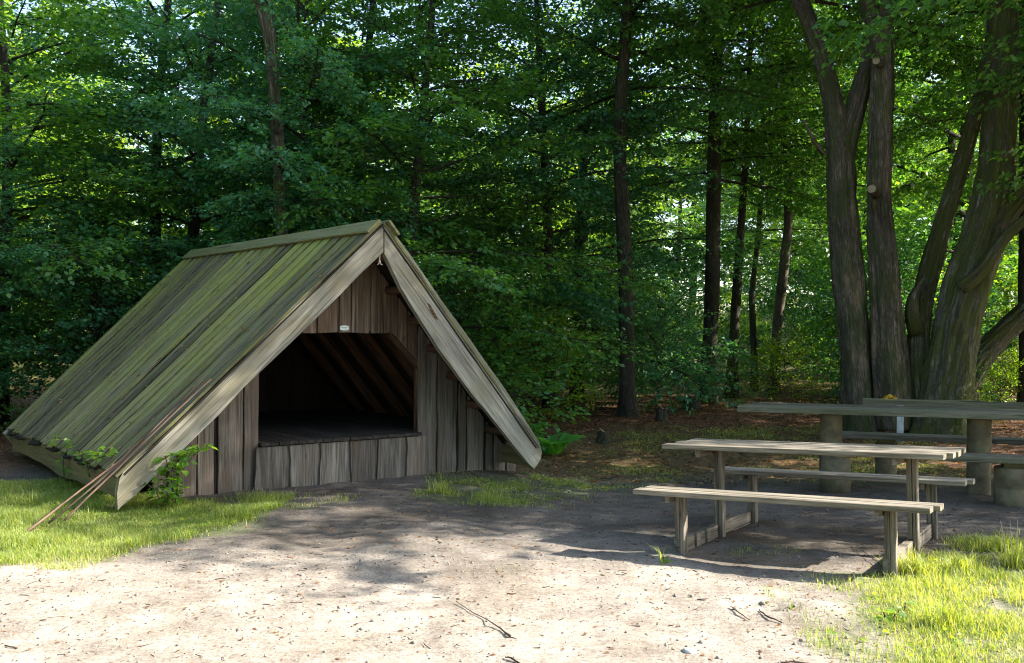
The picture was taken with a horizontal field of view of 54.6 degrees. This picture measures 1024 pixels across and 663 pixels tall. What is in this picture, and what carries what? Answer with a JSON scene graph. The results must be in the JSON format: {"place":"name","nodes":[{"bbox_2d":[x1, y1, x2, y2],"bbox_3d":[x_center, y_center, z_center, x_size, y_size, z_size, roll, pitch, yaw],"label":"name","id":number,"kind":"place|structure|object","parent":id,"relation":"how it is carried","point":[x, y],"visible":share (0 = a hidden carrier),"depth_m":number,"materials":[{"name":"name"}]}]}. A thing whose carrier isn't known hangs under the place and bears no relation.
{"place":"outdoors","nodes":[
{"label":"outdoors","id":0,"kind":"place"},
{"bbox_2d":[0,476,296,571],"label":"grass","id":1,"kind":"structure","parent":0,"point":[123,538],"depth_m":8.05,"materials":[{"name":"green plant"}]},
{"bbox_2d":[4,0,1013,324],"label":"sky","id":2,"kind":"structure","parent":0,"point":[158,2],"materials":[{"name":"white"}]},
{"bbox_2d":[0,299,1023,662],"bbox_3d":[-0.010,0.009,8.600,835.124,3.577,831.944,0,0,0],"label":"ground","id":3,"kind":"structure","parent":0,"point":[724,627],"depth_m":6.57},
{"bbox_2d":[0,126,78,397],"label":"young tree","id":4,"kind":"object","parent":3,"relation":"on","point":[13,252],"visible":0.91,"depth_m":13.86,"materials":[{"name":"green plant"}]},
{"bbox_2d":[0,142,80,429],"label":"beech tree","id":5,"kind":"object","parent":3,"relation":"on","point":[34,357],"visible":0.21,"depth_m":15.07,"materials":[{"name":"green plant"}]},
{"bbox_2d":[1,31,136,354],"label":"beech tree","id":6,"kind":"object","parent":3,"relation":"on","point":[16,33],"visible":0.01,"depth_m":38.69,"materials":[{"name":"green plant"}]},
{"bbox_2d":[0,0,148,304],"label":"beech tree","id":7,"kind":"object","parent":3,"relation":"on","point":[16,53],"visible":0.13,"depth_m":25.40,"materials":[{"name":"green plant"}]},
{"bbox_2d":[0,0,167,366],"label":"beech tree","id":8,"kind":"object","parent":3,"relation":"on","point":[67,82],"visible":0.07,"depth_m":32.07,"materials":[{"name":"green plant"}]},
{"bbox_2d":[1,56,166,275],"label":"beech tree","id":9,"kind":"object","parent":3,"relation":"on","point":[133,147],"visible":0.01,"depth_m":49.64,"materials":[{"name":"green plant"}]},
{"bbox_2d":[0,198,178,427],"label":"bush","id":10,"kind":"object","parent":3,"relation":"on","point":[120,308],"visible":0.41,"depth_m":15.04,"materials":[{"name":"green plant"}]},
{"bbox_2d":[25,375,205,532],"bbox_3d":[-3.374,0.983,8.455,0.217,1.164,1.737,1,0,33],"label":"bare branch","id":11,"kind":"object","parent":3,"relation":"on","point":[65,502],"visible":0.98,"depth_m":8.26,"materials":[{"name":"brown wood"}]},
{"bbox_2d":[48,388,191,523],"bbox_3d":[-3.347,1.033,8.546,0.055,1.035,1.370,1,0,35],"label":"bare branch","id":12,"kind":"object","parent":3,"relation":"on","point":[75,501],"visible":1,"depth_m":8.44,"materials":[{"name":"brown wood"}]},
{"bbox_2d":[0,0,246,423],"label":"beech tree","id":13,"kind":"object","parent":3,"relation":"on","point":[8,117],"visible":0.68,"depth_m":15.46,"materials":[{"name":"green plant"}]},
{"bbox_2d":[74,41,191,272],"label":"beech tree","id":14,"kind":"object","parent":3,"relation":"on","point":[174,153],"visible":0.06,"depth_m":69.98,"materials":[{"name":"green plant"}]},
{"bbox_2d":[63,379,210,520],"bbox_3d":[-3.224,0.987,8.562,0.129,1.131,1.300,1,0,45],"label":"bare branch","id":15,"kind":"object","parent":3,"relation":"on","point":[109,476],"visible":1,"depth_m":8.54,"materials":[{"name":"brown wood"}]},
{"bbox_2d":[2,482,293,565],"bbox_3d":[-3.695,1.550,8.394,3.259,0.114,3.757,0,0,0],"label":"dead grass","id":16,"kind":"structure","parent":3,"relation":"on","point":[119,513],"depth_m":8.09,"materials":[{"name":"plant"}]},
{"bbox_2d":[140,443,217,503],"bbox_3d":[-2.911,1.256,8.661,0.646,0.562,0.368,1,0,21],"label":"young sapling","id":17,"kind":"object","parent":3,"relation":"on","point":[180,465],"visible":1,"depth_m":8.66,"materials":[{"name":"green plant"}]},
{"bbox_2d":[0,0,361,361],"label":"beech tree","id":18,"kind":"object","parent":3,"relation":"on","point":[167,6],"visible":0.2,"depth_m":18.10,"materials":[{"name":"green plant"}]},
{"bbox_2d":[0,0,388,395],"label":"beech tree","id":19,"kind":"object","parent":3,"relation":"on","point":[192,237],"visible":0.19,"depth_m":16.53,"materials":[{"name":"green plant"}]},
{"bbox_2d":[2,219,541,509],"bbox_3d":[-3.143,0.270,12.051,4.824,2.854,5.471,0,0,-38],"label":"wooden shelter","id":20,"kind":"object","parent":3,"relation":"on","point":[415,387],"visible":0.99,"depth_m":10.72,"materials":[{"name":"brown wood"}]},
{"bbox_2d":[48,435,117,476],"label":"creeper","id":21,"kind":"object","parent":20,"relation":"hanging from","point":[101,455],"visible":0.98,"depth_m":9.29,"materials":[{"name":"green plant"}]},
{"bbox_2d":[12,237,342,465],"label":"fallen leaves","id":22,"kind":"object","parent":20,"relation":"on","point":[162,336],"visible":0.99,"depth_m":11.33,"materials":[{"name":"green plant"}]},
{"bbox_2d":[89,0,464,319],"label":"beech tree","id":23,"kind":"object","parent":3,"relation":"on","point":[265,22],"visible":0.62,"depth_m":14.84,"materials":[{"name":"green plant"}]},
{"bbox_2d":[67,0,503,276],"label":"beech tree","id":24,"kind":"object","parent":3,"relation":"on","point":[336,37],"visible":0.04,"depth_m":23.70,"materials":[{"name":"green plant"}]},
{"bbox_2d":[250,490,360,510],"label":"grass","id":25,"kind":"structure","parent":3,"relation":"on","point":[346,499],"depth_m":9.14,"materials":[{"name":"green plant"}]},
{"bbox_2d":[130,2,484,371],"bbox_3d":[-3.143,-1.881,16.163,5.748,7.221,4.903,1,0,13],"label":"beech tree","id":26,"kind":"object","parent":3,"relation":"on","point":[305,127],"visible":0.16,"depth_m":15.12,"materials":[{"name":"green plant"}]},
{"bbox_2d":[161,21,453,283],"bbox_3d":[-5.735,-4.414,32.273,8.954,11.960,9.252,0,0,9],"label":"beech tree","id":27,"kind":"object","parent":3,"relation":"on","point":[350,161],"depth_m":31.30,"materials":[{"name":"green plant"}]},
{"bbox_2d":[91,0,576,420],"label":"beech tree","id":28,"kind":"object","parent":3,"relation":"on","point":[435,224],"visible":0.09,"depth_m":18.19,"materials":[{"name":"green plant"}]},
{"bbox_2d":[211,0,660,450],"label":"beech tree","id":29,"kind":"object","parent":3,"relation":"on","point":[450,268],"visible":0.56,"depth_m":15.83,"materials":[{"name":"green plant"}]},
{"bbox_2d":[456,601,510,636],"bbox_3d":[-0.161,1.580,5.484,0.028,0.025,0.749,0,0,-25],"label":"fallen stick","id":30,"kind":"object","parent":3,"relation":"on","point":[508,634],"visible":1,"depth_m":5.37,"materials":[{"name":"wood"}]},
{"bbox_2d":[401,85,592,301],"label":"beech tree","id":31,"kind":"object","parent":3,"relation":"on","point":[438,121],"depth_m":48.20,"materials":[{"name":"green plant"}]},
{"bbox_2d":[435,266,569,405],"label":"bush","id":32,"kind":"object","parent":3,"relation":"on","point":[493,317],"visible":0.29,"depth_m":15.85,"materials":[{"name":"green plant"}]},
{"bbox_2d":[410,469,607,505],"bbox_3d":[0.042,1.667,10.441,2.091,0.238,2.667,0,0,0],"label":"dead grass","id":33,"kind":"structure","parent":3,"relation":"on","point":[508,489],"depth_m":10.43,"materials":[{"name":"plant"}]},
{"bbox_2d":[412,468,607,508],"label":"grass","id":34,"kind":"structure","parent":3,"relation":"on","point":[523,486],"depth_m":10.39,"materials":[{"name":"green plant"}]},
{"bbox_2d":[0,465,1022,662],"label":"leaf litter","id":35,"kind":"object","parent":3,"relation":"on","point":[299,594],"visible":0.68,"depth_m":6.69,"materials":[{"name":"brown plant"}]},
{"bbox_2d":[1,474,1021,662],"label":"twig litter","id":36,"kind":"object","parent":3,"relation":"on","point":[503,568],"visible":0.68,"depth_m":6.64,"materials":[{"name":"brown wood"}]},
{"bbox_2d":[0,477,1023,632],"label":"grass","id":37,"kind":"structure","parent":3,"relation":"on","point":[908,566],"depth_m":6.65,"materials":[{"name":"green plant"}]},
{"bbox_2d":[0,343,1023,487],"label":"fallen leaves","id":38,"kind":"object","parent":3,"relation":"on","point":[704,419],"visible":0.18,"depth_m":16.02,"materials":[{"name":"brown plant"}]},
{"bbox_2d":[447,292,581,398],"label":"bush","id":39,"kind":"object","parent":3,"relation":"on","point":[507,331],"visible":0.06,"depth_m":18.41,"materials":[{"name":"green plant"}]},
{"bbox_2d":[409,17,635,346],"bbox_3d":[0.203,-5.369,40.053,9.697,13.743,10.122,0,0,-29],"label":"beech tree","id":40,"kind":"object","parent":3,"relation":"on","point":[499,44],"visible":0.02,"depth_m":39.23,"materials":[{"name":"green plant"}]},
{"bbox_2d":[464,297,607,422],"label":"bush","id":41,"kind":"object","parent":3,"relation":"on","point":[577,395],"visible":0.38,"depth_m":16.91,"materials":[{"name":"green plant"}]},
{"bbox_2d":[527,422,550,433],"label":"fern","id":42,"kind":"object","parent":3,"relation":"on","point":[536,431],"visible":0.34,"depth_m":14.67,"materials":[{"name":"green plant"}]},
{"bbox_2d":[388,0,719,410],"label":"beech tree","id":43,"kind":"object","parent":3,"relation":"on","point":[586,188],"visible":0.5,"depth_m":18.69,"materials":[{"name":"green plant"}]},
{"bbox_2d":[536,433,585,453],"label":"fern","id":44,"kind":"object","parent":3,"relation":"on","point":[555,446],"visible":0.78,"depth_m":13.28,"materials":[{"name":"green plant"}]},
{"bbox_2d":[527,281,639,408],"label":"bush","id":45,"kind":"object","parent":3,"relation":"on","point":[577,322],"visible":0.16,"depth_m":20.37,"materials":[{"name":"green plant"}]},
{"bbox_2d":[423,0,774,415],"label":"beech tree","id":46,"kind":"object","parent":3,"relation":"on","point":[611,214],"visible":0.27,"depth_m":21.49,"materials":[{"name":"green plant"}]},
{"bbox_2d":[595,428,610,443],"bbox_3d":[1.323,1.517,14.495,0.248,0.226,0.262,1,0,35],"label":"tree stump","id":47,"kind":"object","parent":3,"relation":"on","point":[602,437],"visible":1,"depth_m":14.42,"materials":[{"name":"wood"}]},
{"bbox_2d":[485,1,737,371],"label":"beech tree","id":48,"kind":"object","parent":3,"relation":"on","point":[685,163],"visible":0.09,"depth_m":30.88,"materials":[{"name":"green plant"}]},
{"bbox_2d":[559,263,674,390],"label":"bush","id":49,"kind":"object","parent":3,"relation":"on","point":[610,334],"visible":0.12,"depth_m":22.82,"materials":[{"name":"green plant"}]},
{"bbox_2d":[555,229,694,375],"bbox_3d":[2.935,-0.625,31.614,4.950,5.515,5.505,0,0,-37],"label":"bush","id":50,"kind":"object","parent":3,"relation":"on","point":[618,289],"visible":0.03,"depth_m":31.16,"materials":[{"name":"green plant"}]},
{"bbox_2d":[553,128,701,313],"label":"beech tree","id":51,"kind":"object","parent":3,"relation":"on","point":[633,211],"visible":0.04,"depth_m":59.88,"materials":[{"name":"green plant"}]},
{"bbox_2d":[436,0,839,416],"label":"beech tree","id":52,"kind":"object","parent":3,"relation":"on","point":[627,406],"visible":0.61,"depth_m":18.18,"materials":[{"name":"green plant"}]},
{"bbox_2d":[582,281,727,412],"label":"bush","id":53,"kind":"object","parent":3,"relation":"on","point":[638,342],"visible":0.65,"depth_m":19.59,"materials":[{"name":"green plant"}]},
{"bbox_2d":[654,405,668,420],"bbox_3d":[2.656,1.450,17.611,0.319,0.306,0.332,0,0,0],"label":"tree stump","id":54,"kind":"object","parent":3,"relation":"on","point":[661,413],"visible":0.88,"depth_m":17.50,"materials":[{"name":"brown wood"}]},
{"bbox_2d":[583,235,757,383],"bbox_3d":[4.803,-0.377,29.405,5.002,5.011,4.497,1,0,24],"label":"bush","id":55,"kind":"object","parent":3,"relation":"on","point":[695,290],"visible":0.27,"depth_m":28.93,"materials":[{"name":"green plant"}]},
{"bbox_2d":[683,647,696,653],"bbox_3d":[0.873,1.565,4.869,0.074,0.032,0.068,0,0,0],"label":"stone","id":56,"kind":"object","parent":3,"relation":"on","point":[689,650],"visible":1,"depth_m":4.85,"materials":[{"name":"white stone"}]},
{"bbox_2d":[681,393,702,409],"bbox_3d":[3.573,1.399,19.877,0.554,0.339,0.562,0,0,-33],"label":"tree stump","id":57,"kind":"object","parent":3,"relation":"on","point":[696,405],"visible":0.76,"depth_m":19.73,"materials":[{"name":"brown wood"}]},
{"bbox_2d":[589,95,802,353],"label":"beech tree","id":58,"kind":"object","parent":3,"relation":"on","point":[680,211],"visible":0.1,"depth_m":48.05,"materials":[{"name":"green plant"}]},
{"bbox_2d":[634,60,781,341],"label":"beech tree","id":59,"kind":"object","parent":3,"relation":"on","point":[670,214],"visible":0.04,"depth_m":68.12,"materials":[{"name":"green plant"}]},
{"bbox_2d":[686,292,771,367],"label":"bush","id":60,"kind":"object","parent":3,"relation":"on","point":[742,318],"visible":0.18,"depth_m":32.15,"materials":[{"name":"green plant"}]},
{"bbox_2d":[612,0,858,397],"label":"beech tree","id":61,"kind":"object","parent":3,"relation":"on","point":[679,144],"visible":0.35,"depth_m":22.90,"materials":[{"name":"green plant"}]},
{"bbox_2d":[704,351,768,408],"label":"bush","id":62,"kind":"object","parent":3,"relation":"on","point":[738,370],"visible":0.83,"depth_m":19.46,"materials":[{"name":"green plant"}]},
{"bbox_2d":[545,0,940,403],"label":"beech tree","id":63,"kind":"object","parent":3,"relation":"on","point":[713,128],"visible":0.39,"depth_m":21.34,"materials":[{"name":"green plant"}]},
{"bbox_2d":[717,313,771,371],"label":"bush","id":64,"kind":"object","parent":3,"relation":"on","point":[757,322],"visible":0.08,"depth_m":33.62,"materials":[{"name":"green plant"}]},
{"bbox_2d":[719,305,770,363],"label":"bush","id":65,"kind":"object","parent":3,"relation":"on","point":[743,326],"visible":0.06,"depth_m":37.11,"materials":[{"name":"green plant"}]},
{"bbox_2d":[530,423,965,490],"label":"grass","id":66,"kind":"structure","parent":3,"relation":"on","point":[763,435],"depth_m":14.18,"materials":[{"name":"green plant"}]},
{"bbox_2d":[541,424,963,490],"bbox_3d":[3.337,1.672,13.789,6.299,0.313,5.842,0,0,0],"label":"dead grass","id":67,"kind":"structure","parent":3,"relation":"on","point":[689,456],"depth_m":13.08,"materials":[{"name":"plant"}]},
{"bbox_2d":[721,544,800,555],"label":"grass","id":68,"kind":"structure","parent":3,"relation":"on","point":[763,549],"depth_m":7.27,"materials":[{"name":"green plant"}]},
{"bbox_2d":[675,72,862,390],"bbox_3d":[6.662,-2.804,26.028,4.921,9.024,4.716,0,0,0],"label":"beech tree","id":69,"kind":"object","parent":3,"relation":"on","point":[757,234],"visible":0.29,"depth_m":25.93,"materials":[{"name":"green plant"}]},
{"bbox_2d":[718,230,839,381],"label":"bush","id":70,"kind":"object","parent":3,"relation":"on","point":[768,304],"visible":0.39,"depth_m":28.91,"materials":[{"name":"green plant"}]},
{"bbox_2d":[591,0,980,432],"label":"multi stemmed tree","id":71,"kind":"object","parent":3,"relation":"on","point":[874,361],"visible":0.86,"depth_m":15.30,"materials":[{"name":"grey plant"}]},
{"bbox_2d":[740,327,832,400],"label":"bush","id":72,"kind":"object","parent":3,"relation":"on","point":[785,358],"visible":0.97,"depth_m":22.38,"materials":[{"name":"green plant"}]},
{"bbox_2d":[674,49,903,310],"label":"beech tree","id":73,"kind":"object","parent":3,"relation":"on","point":[745,233],"visible":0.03,"depth_m":67.64,"materials":[{"name":"green plant"}]},
{"bbox_2d":[661,0,945,395],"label":"beech tree","id":74,"kind":"object","parent":3,"relation":"on","point":[781,290],"visible":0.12,"depth_m":23.89,"materials":[{"name":"green plant"}]},
{"bbox_2d":[633,438,974,576],"bbox_3d":[2.264,1.256,7.551,2.118,0.769,1.934,-2,-2,32],"label":"picnic table","id":75,"kind":"object","parent":3,"relation":"on","point":[912,507],"visible":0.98,"depth_m":7.24,"materials":[{"name":"grey wood"}]},
{"bbox_2d":[701,72,940,355],"bbox_3d":[12.126,-5.336,38.697,9.171,13.000,9.574,0,0,-6],"label":"beech tree","id":76,"kind":"object","parent":3,"relation":"on","point":[774,233],"visible":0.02,"depth_m":39.17,"materials":[{"name":"green plant"}]},
{"bbox_2d":[783,249,911,385],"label":"bush","id":77,"kind":"object","parent":3,"relation":"on","point":[813,289],"visible":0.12,"depth_m":26.40,"materials":[{"name":"green plant"}]},
{"bbox_2d":[784,227,910,374],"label":"bush","id":78,"kind":"object","parent":3,"relation":"on","point":[812,314],"visible":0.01,"depth_m":31.62,"materials":[{"name":"green plant"}]},
{"bbox_2d":[790,239,915,386],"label":"bush","id":79,"kind":"object","parent":3,"relation":"on","point":[824,309],"visible":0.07,"depth_m":26.25,"materials":[{"name":"green plant"}]},
{"bbox_2d":[697,2,1017,358],"bbox_3d":[10.962,-5.050,31.330,9.683,12.933,10.005,0,0,-22],"label":"beech tree","id":80,"kind":"object","parent":3,"relation":"on","point":[818,215],"visible":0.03,"depth_m":31.00,"materials":[{"name":"green plant"}]},
{"bbox_2d":[707,3,1020,363],"bbox_3d":[10.269,-5.695,23.113,10.943,14.616,11.307,0,0,-19],"label":"beech tree","id":81,"kind":"object","parent":3,"relation":"on","point":[934,187],"visible":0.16,"depth_m":22.46,"materials":[{"name":"green plant"}]},
{"bbox_2d":[818,277,931,385],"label":"bush","id":82,"kind":"object","parent":3,"relation":"on","point":[830,341],"visible":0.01,"depth_m":26.33,"materials":[{"name":"green plant"}]},
{"bbox_2d":[798,58,958,257],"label":"beech tree","id":83,"kind":"object","parent":3,"relation":"on","point":[945,151],"visible":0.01,"depth_m":47.30,"materials":[{"name":"green plant"}]},
{"bbox_2d":[737,402,1023,494],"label":"picnic table","id":84,"kind":"object","parent":3,"relation":"on","point":[979,430],"visible":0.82,"depth_m":10.45,"materials":[{"name":"wood"}]},
{"bbox_2d":[800,229,984,396],"bbox_3d":[8.924,-0.122,23.515,4.172,4.649,4.640,1,0,20],"label":"bush","id":85,"kind":"object","parent":3,"relation":"on","point":[834,327],"visible":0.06,"depth_m":23.71,"materials":[{"name":"green plant"}]},
{"bbox_2d":[873,600,917,623],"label":"weed","id":86,"kind":"object","parent":3,"relation":"on","point":[891,611],"visible":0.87,"depth_m":5.34,"materials":[{"name":"green plant"}]},
{"bbox_2d":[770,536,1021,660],"bbox_3d":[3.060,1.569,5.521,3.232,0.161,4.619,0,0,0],"label":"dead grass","id":87,"kind":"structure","parent":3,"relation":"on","point":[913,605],"depth_m":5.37,"materials":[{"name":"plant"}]},
{"bbox_2d":[787,0,1023,443],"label":"old mossy tree","id":88,"kind":"object","parent":3,"relation":"on","point":[943,363],"visible":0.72,"depth_m":15.06,"materials":[{"name":"green plant"}]},
{"bbox_2d":[811,208,1018,401],"bbox_3d":[8.858,-0.164,21.123,4.370,4.869,4.860,0,0,8],"label":"bush","id":89,"kind":"object","parent":3,"relation":"on","point":[914,246],"visible":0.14,"depth_m":20.70,"materials":[{"name":"green plant"}]},
{"bbox_2d":[811,0,1018,270],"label":"beech tree","id":90,"kind":"object","parent":3,"relation":"on","point":[951,149],"visible":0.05,"depth_m":27.50,"materials":[{"name":"green plant"}]},
{"bbox_2d":[809,0,1023,203],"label":"beech tree","id":91,"kind":"object","parent":3,"relation":"on","point":[927,5],"visible":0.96,"depth_m":12.80,"materials":[{"name":"green plant"}]},
{"bbox_2d":[836,248,1014,387],"bbox_3d":[9.920,-0.181,23.431,4.307,3.697,4.297,0,0,-2],"label":"bush","id":92,"kind":"object","parent":3,"relation":"on","point":[939,281],"visible":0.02,"depth_m":22.97,"materials":[{"name":"green plant"}]},
{"bbox_2d":[842,398,1023,474],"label":"picnic table","id":93,"kind":"object","parent":3,"relation":"on","point":[884,466],"visible":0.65,"depth_m":11.60,"materials":[{"name":"wood"}]},
{"bbox_2d":[846,0,1023,401],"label":"beech tree","id":94,"kind":"object","parent":3,"relation":"on","point":[903,135],"visible":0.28,"depth_m":18.87,"materials":[{"name":"green plant"}]},
{"bbox_2d":[939,452,1023,506],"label":"pipe legged bench","id":95,"kind":"object","parent":3,"relation":"on","point":[1008,488],"visible":0.85,"depth_m":9.57,"materials":[{"name":"concrete"}]},
{"bbox_2d":[963,384,999,401],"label":"weed","id":96,"kind":"object","parent":3,"relation":"on","point":[985,399],"visible":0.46,"depth_m":14.60,"materials":[{"name":"green plant"}]},
{"bbox_2d":[958,7,1023,400],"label":"leaning tree","id":97,"kind":"object","parent":3,"relation":"on","point":[1002,334],"visible":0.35,"depth_m":17.32,"materials":[{"name":"brown plant"}]},
{"bbox_2d":[961,0,1023,176],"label":"beech tree","id":98,"kind":"object","parent":3,"relation":"on","point":[983,31],"visible":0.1,"depth_m":19.29,"materials":[{"name":"green plant"}]},
{"bbox_2d":[975,343,1016,425],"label":"bush","id":99,"kind":"object","parent":3,"relation":"on","point":[987,384],"visible":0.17,"depth_m":16.99,"materials":[{"name":"green plant"}]},
{"bbox_2d":[981,253,1018,371],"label":"bush","id":100,"kind":"object","parent":3,"relation":"on","point":[1015,286],"visible":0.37,"depth_m":21.39,"materials":[{"name":"green plant"}]},
{"bbox_2d":[980,345,1023,401],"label":"bush","id":101,"kind":"object","parent":3,"relation":"on","point":[1009,377],"visible":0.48,"depth_m":18.80,"materials":[{"name":"green plant"}]},
{"bbox_2d":[998,235,1018,288],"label":"bush","id":102,"kind":"object","parent":3,"relation":"on","point":[1012,243],"visible":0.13,"depth_m":36.91,"materials":[{"name":"green plant"}]},
{"bbox_2d":[1000,17,1023,69],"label":"beech tree","id":103,"kind":"object","parent":3,"relation":"on","point":[1020,43],"visible":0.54,"depth_m":14.36,"materials":[{"name":"green plant"}]},
{"bbox_2d":[1000,520,1023,555],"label":"dry stalk","id":104,"kind":"object","parent":3,"relation":"on","point":[1011,537],"visible":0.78,"depth_m":6.99,"materials":[{"name":"beige plant"}]},
{"bbox_2d":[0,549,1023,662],"bbox_3d":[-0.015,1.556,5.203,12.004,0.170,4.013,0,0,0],"label":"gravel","id":105,"kind":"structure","parent":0,"point":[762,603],"depth_m":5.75,"materials":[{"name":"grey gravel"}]},
{"bbox_2d":[755,526,1023,662],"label":"grass","id":106,"kind":"structure","parent":0,"point":[947,581],"depth_m":5.52,"materials":[{"name":"green plant"}]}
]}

